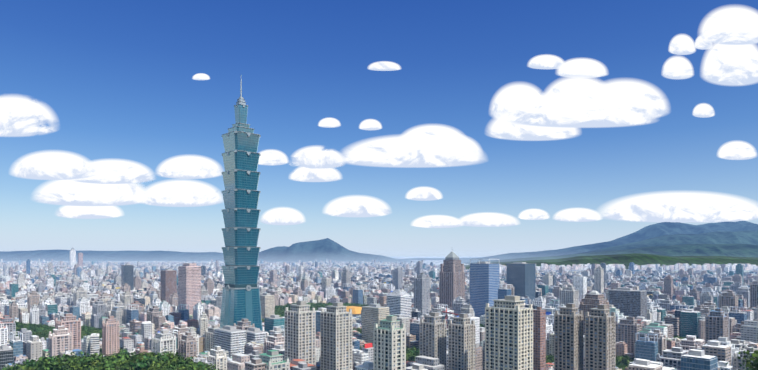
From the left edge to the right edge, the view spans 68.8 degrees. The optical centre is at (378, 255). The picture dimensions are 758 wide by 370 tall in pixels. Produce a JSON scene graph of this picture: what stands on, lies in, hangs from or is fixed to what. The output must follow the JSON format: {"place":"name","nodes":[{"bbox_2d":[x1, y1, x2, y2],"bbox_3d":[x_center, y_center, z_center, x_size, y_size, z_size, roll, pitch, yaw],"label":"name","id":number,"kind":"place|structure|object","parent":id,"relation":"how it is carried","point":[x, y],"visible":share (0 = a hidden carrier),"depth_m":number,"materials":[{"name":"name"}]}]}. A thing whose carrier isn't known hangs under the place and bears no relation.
{"place":"outdoors","nodes":[
{"label":"outdoors","id":0,"kind":"place"},
{"bbox_2d":[0,96,55,136],"bbox_3d":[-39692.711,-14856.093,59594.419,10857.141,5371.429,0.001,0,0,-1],"label":"cloud","id":1,"kind":"structure","parent":0,"point":[19,115],"depth_m":59607.77,"materials":[{"name":"white"}]},
{"bbox_2d":[12,151,94,179],"bbox_3d":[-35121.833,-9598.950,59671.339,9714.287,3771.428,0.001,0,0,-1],"label":"cloud","id":2,"kind":"structure","parent":0,"point":[52,165],"depth_m":59671.66,"materials":[{"name":"white"}]},
{"bbox_2d":[57,205,121,218],"bbox_3d":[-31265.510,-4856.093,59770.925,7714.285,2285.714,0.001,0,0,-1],"label":"cloud","id":3,"kind":"structure","parent":0,"point":[89,212],"depth_m":59770.97,"materials":[{"name":"white"}]},
{"bbox_2d":[35,178,153,205],"bbox_3d":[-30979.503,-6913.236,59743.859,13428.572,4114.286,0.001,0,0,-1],"label":"cloud","id":4,"kind":"structure","parent":0,"point":[65,192],"depth_m":59741.12,"materials":[{"name":"white"}]},
{"bbox_2d":[0,250,223,260],"bbox_3d":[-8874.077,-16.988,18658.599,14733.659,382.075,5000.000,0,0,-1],"label":"hills","id":5,"kind":"structure","parent":0,"point":[106,254],"depth_m":17314.95,"materials":[{"name":"blue"}]},
{"bbox_2d":[71,159,152,183],"bbox_3d":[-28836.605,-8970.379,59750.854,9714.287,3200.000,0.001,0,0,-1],"label":"cloud","id":6,"kind":"structure","parent":0,"point":[111,171],"depth_m":59757.07,"materials":[{"name":"white"}]},
{"bbox_2d":[143,178,221,206],"bbox_3d":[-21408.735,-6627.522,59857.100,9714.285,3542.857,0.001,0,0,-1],"label":"cloud","id":7,"kind":"structure","parent":0,"point":[180,193],"depth_m":59858.73,"materials":[{"name":"white"}]},
{"bbox_2d":[157,155,221,178],"bbox_3d":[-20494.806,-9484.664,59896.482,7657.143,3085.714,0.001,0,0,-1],"label":"cloud","id":8,"kind":"structure","parent":0,"point":[189,167],"depth_m":59896.38,"materials":[{"name":"white"}]},
{"bbox_2d":[192,73,209,79],"bbox_3d":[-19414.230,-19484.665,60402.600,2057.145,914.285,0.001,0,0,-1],"label":"cloud","id":9,"kind":"structure","parent":0,"point":[200,76],"depth_m":60403.06,"materials":[{"name":"white"}]},
{"bbox_2d":[258,150,287,164],"bbox_3d":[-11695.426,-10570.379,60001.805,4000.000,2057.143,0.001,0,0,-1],"label":"cloud","id":10,"kind":"structure","parent":0,"point":[271,157],"depth_m":60003.36,"materials":[{"name":"white"}]},
{"bbox_2d":[261,207,304,224],"bbox_3d":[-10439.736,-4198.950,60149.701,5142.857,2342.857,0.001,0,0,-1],"label":"cloud","id":11,"kind":"structure","parent":0,"point":[282,216],"depth_m":60149.23,"materials":[{"name":"white"}]},
{"bbox_2d":[290,167,340,181],"bbox_3d":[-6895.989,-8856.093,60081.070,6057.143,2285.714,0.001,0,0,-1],"label":"cloud","id":12,"kind":"structure","parent":0,"point":[302,174],"depth_m":60081.12,"materials":[{"name":"white"}]},
{"bbox_2d":[292,146,343,168],"bbox_3d":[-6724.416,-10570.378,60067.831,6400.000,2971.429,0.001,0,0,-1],"label":"cloud","id":13,"kind":"structure","parent":0,"point":[314,157],"depth_m":60068.36,"materials":[{"name":"white"}]},
{"bbox_2d":[222,238,416,261],"bbox_3d":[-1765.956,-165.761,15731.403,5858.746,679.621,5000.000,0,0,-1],"label":"mountain","id":14,"kind":"structure","parent":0,"point":[328,245],"depth_m":14317.36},
{"bbox_2d":[318,118,339,127],"bbox_3d":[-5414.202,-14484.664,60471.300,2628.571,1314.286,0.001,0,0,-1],"label":"cloud","id":15,"kind":"structure","parent":0,"point":[329,122],"depth_m":60471.38,"materials":[{"name":"white"}]},
{"bbox_2d":[324,196,389,216],"bbox_3d":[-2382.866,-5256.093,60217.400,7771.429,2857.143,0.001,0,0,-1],"label":"cloud","id":16,"kind":"structure","parent":0,"point":[356,206],"depth_m":60217.86,"materials":[{"name":"white"}]},
{"bbox_2d":[359,119,381,129],"bbox_3d":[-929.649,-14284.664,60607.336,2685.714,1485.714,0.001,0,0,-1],"label":"cloud","id":17,"kind":"structure","parent":0,"point":[370,124],"depth_m":60607.34,"materials":[{"name":"white"}]},
{"bbox_2d":[3,257,753,270],"bbox_3d":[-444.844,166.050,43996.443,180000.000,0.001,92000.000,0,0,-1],"label":"ground","id":18,"kind":"structure","parent":0,"point":[437,263],"depth_m":15669.38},
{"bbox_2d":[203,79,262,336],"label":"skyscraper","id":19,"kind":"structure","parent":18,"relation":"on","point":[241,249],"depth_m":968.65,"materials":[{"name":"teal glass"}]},
{"bbox_2d":[0,247,757,369],"bbox_3d":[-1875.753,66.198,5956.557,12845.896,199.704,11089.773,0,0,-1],"label":"city buildings","id":20,"kind":"structure","parent":18,"relation":"on","point":[529,316],"depth_m":1065.48,"materials":[{"name":"grey concrete"}]},
{"bbox_2d":[81,302,697,369],"bbox_3d":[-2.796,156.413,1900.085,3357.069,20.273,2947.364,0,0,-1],"label":"city trees","id":21,"kind":"object","parent":18,"relation":"on","point":[413,353],"visible":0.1,"depth_m":1013.94,"materials":[{"name":"green plant"}]},
{"bbox_2d":[461,221,757,262],"bbox_3d":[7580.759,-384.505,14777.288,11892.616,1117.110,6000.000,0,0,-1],"label":"mountain","id":22,"kind":"structure","parent":18,"relation":"on","point":[658,229],"depth_m":13904.59,"materials":[{"name":"blue"}]},
{"bbox_2d":[0,0,757,256],"label":"sky","id":23,"kind":"structure","parent":0,"point":[115,77],"materials":[{"name":"blue"}]},
{"bbox_2d":[368,61,400,70],"bbox_3d":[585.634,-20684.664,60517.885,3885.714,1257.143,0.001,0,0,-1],"label":"cloud","id":24,"kind":"structure","parent":0,"point":[383,66],"depth_m":60518.06,"materials":[{"name":"white"}]},
{"bbox_2d":[342,136,482,167],"bbox_3d":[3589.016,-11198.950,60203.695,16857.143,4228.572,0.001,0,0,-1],"label":"cloud","id":25,"kind":"structure","parent":0,"point":[411,151],"depth_m":60204.27,"materials":[{"name":"white"}]},
{"bbox_2d":[406,187,441,200],"bbox_3d":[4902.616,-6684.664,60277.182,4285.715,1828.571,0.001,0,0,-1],"label":"cloud","id":26,"kind":"structure","parent":0,"point":[423,193],"depth_m":60277.18,"materials":[{"name":"white"}]},
{"bbox_2d":[402,125,468,144],"bbox_3d":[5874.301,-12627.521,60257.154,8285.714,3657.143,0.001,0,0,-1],"label":"cloud","id":27,"kind":"structure","parent":0,"point":[441,131],"depth_m":60262.25,"materials":[{"name":"white"}]},
{"bbox_2d":[412,215,462,227],"bbox_3d":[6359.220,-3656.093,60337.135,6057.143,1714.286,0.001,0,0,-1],"label":"cloud","id":28,"kind":"structure","parent":0,"point":[437,221],"depth_m":60337.34,"materials":[{"name":"white"}]},
{"bbox_2d":[399,257,479,259],"bbox_3d":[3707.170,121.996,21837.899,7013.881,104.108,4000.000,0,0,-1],"label":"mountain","id":29,"kind":"structure","parent":0,"point":[432,258],"depth_m":20983.88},
{"bbox_2d":[465,137,480,153],"bbox_3d":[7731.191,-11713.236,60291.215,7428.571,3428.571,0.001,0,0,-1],"label":"cloud","id":30,"kind":"structure","parent":0,"point":[472,143],"depth_m":60317.58,"materials":[{"name":"white"}]},
{"bbox_2d":[459,213,518,226],"bbox_3d":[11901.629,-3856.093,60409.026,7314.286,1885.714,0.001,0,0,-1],"label":"cloud","id":31,"kind":"structure","parent":0,"point":[487,220],"depth_m":60409.55,"materials":[{"name":"white"}]},
{"bbox_2d":[491,83,550,117],"bbox_3d":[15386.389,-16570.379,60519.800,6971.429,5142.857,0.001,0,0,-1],"label":"cloud","id":32,"kind":"structure","parent":0,"point":[507,98],"depth_m":60510.57,"materials":[{"name":"white"}]},
{"bbox_2d":[488,107,578,140],"bbox_3d":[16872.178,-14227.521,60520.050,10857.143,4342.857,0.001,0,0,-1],"label":"cloud","id":33,"kind":"structure","parent":0,"point":[502,126],"depth_m":60510.16,"materials":[{"name":"white"}]},
{"bbox_2d":[519,209,548,219],"bbox_3d":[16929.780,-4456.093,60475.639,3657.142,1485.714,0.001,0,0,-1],"label":"cloud","id":34,"kind":"structure","parent":0,"point":[533,214],"depth_m":60475.15,"materials":[{"name":"white"}]},
{"bbox_2d":[528,55,563,68],"bbox_3d":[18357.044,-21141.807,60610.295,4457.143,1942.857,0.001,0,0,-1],"label":"cloud","id":35,"kind":"structure","parent":0,"point":[546,62],"depth_m":60609.03,"materials":[{"name":"white"}]},
{"bbox_2d":[554,208,600,221],"bbox_3d":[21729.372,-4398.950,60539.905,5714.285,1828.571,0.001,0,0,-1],"label":"cloud","id":36,"kind":"structure","parent":0,"point":[577,215],"depth_m":60539.74,"materials":[{"name":"white"}]},
{"bbox_2d":[509,91,653,127],"bbox_3d":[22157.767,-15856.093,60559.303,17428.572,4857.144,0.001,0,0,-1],"label":"cloud","id":37,"kind":"structure","parent":0,"point":[580,109],"depth_m":60559.31,"materials":[{"name":"white"}]},
{"bbox_2d":[557,58,606,77],"bbox_3d":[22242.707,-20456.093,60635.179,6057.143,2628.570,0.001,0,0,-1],"label":"cloud","id":38,"kind":"structure","parent":0,"point":[584,67],"depth_m":60635.72,"materials":[{"name":"white"}]},
{"bbox_2d":[545,76,618,94],"bbox_3d":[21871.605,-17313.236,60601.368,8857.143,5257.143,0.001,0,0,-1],"label":"cloud","id":39,"kind":"structure","parent":0,"point":[578,83],"depth_m":60601.09,"materials":[{"name":"white"}]},
{"bbox_2d":[464,253,757,268],"bbox_3d":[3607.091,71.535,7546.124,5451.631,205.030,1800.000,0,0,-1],"label":"hill","id":40,"kind":"structure","parent":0,"point":[636,258],"depth_m":7122.82,"materials":[{"name":"green plant"}]},
{"bbox_2d":[468,244,757,263],"bbox_3d":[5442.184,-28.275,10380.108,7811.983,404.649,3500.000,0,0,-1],"label":"mountain","id":41,"kind":"structure","parent":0,"point":[745,250],"depth_m":9728.88,"materials":[{"name":"green plant"}]},
{"bbox_2d":[590,77,667,117],"bbox_3d":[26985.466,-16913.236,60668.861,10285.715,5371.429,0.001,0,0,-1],"label":"cloud","id":42,"kind":"structure","parent":0,"point":[652,98],"depth_m":60688.44,"materials":[{"name":"white"}]},
{"bbox_2d":[560,230,757,255],"bbox_3d":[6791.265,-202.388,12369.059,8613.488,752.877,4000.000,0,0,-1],"label":"mountain","id":43,"kind":"structure","parent":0,"point":[736,237],"depth_m":11763.95,"materials":[{"name":"blue"}]},
{"bbox_2d":[662,56,692,78],"bbox_3d":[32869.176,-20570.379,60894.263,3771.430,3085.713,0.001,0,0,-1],"label":"cloud","id":44,"kind":"structure","parent":0,"point":[677,67],"depth_m":60893.98,"materials":[{"name":"white"}]},
{"bbox_2d":[600,192,757,222],"bbox_3d":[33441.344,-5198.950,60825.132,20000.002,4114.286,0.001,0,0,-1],"label":"cloud","id":45,"kind":"structure","parent":0,"point":[692,207],"depth_m":60824.23,"materials":[{"name":"white"}]},
{"bbox_2d":[669,34,694,54],"bbox_3d":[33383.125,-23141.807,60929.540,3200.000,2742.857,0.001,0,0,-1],"label":"cloud","id":46,"kind":"structure","parent":0,"point":[682,44],"depth_m":60929.83,"materials":[{"name":"white"}]},
{"bbox_2d":[695,37,711,49],"bbox_3d":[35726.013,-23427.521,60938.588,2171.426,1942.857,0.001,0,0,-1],"label":"cloud","id":47,"kind":"structure","parent":0,"point":[700,43],"depth_m":60936.34,"materials":[{"name":"white"}]},
{"bbox_2d":[693,103,714,117],"bbox_3d":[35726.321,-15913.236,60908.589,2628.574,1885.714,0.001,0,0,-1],"label":"cloud","id":48,"kind":"structure","parent":0,"point":[703,110],"depth_m":60908.43,"materials":[{"name":"white"}]},
{"bbox_2d":[699,36,757,85],"bbox_3d":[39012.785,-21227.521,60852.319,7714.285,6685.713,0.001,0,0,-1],"label":"cloud","id":49,"kind":"structure","parent":0,"point":[730,65],"depth_m":60849.67,"materials":[{"name":"white"}]},
{"bbox_2d":[700,6,757,44],"bbox_3d":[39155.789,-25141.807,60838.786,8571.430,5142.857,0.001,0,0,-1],"label":"cloud","id":50,"kind":"structure","parent":0,"point":[734,25],"depth_m":60834.57,"materials":[{"name":"white"}]},
{"bbox_2d":[718,141,755,159],"bbox_3d":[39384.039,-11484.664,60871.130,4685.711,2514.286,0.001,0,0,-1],"label":"cloud","id":51,"kind":"structure","parent":0,"point":[736,150],"depth_m":60871.59,"materials":[{"name":"white"}]},
{"bbox_3d":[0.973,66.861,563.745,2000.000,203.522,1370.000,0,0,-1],"label":"hillside terrain","id":52,"kind":"structure","parent":0,"visible":0},
{"bbox_2d":[2,321,218,369],"bbox_3d":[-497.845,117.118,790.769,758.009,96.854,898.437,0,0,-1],"label":"hill trees","id":53,"kind":"object","parent":52,"relation":"on","point":[121,360],"visible":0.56,"depth_m":388.54,"materials":[{"name":"green plant"}]},
{"bbox_2d":[726,327,757,369],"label":"hill trees","id":54,"kind":"object","parent":52,"relation":"on","point":[750,364],"visible":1,"depth_m":155.51,"materials":[{"name":"green plant"}]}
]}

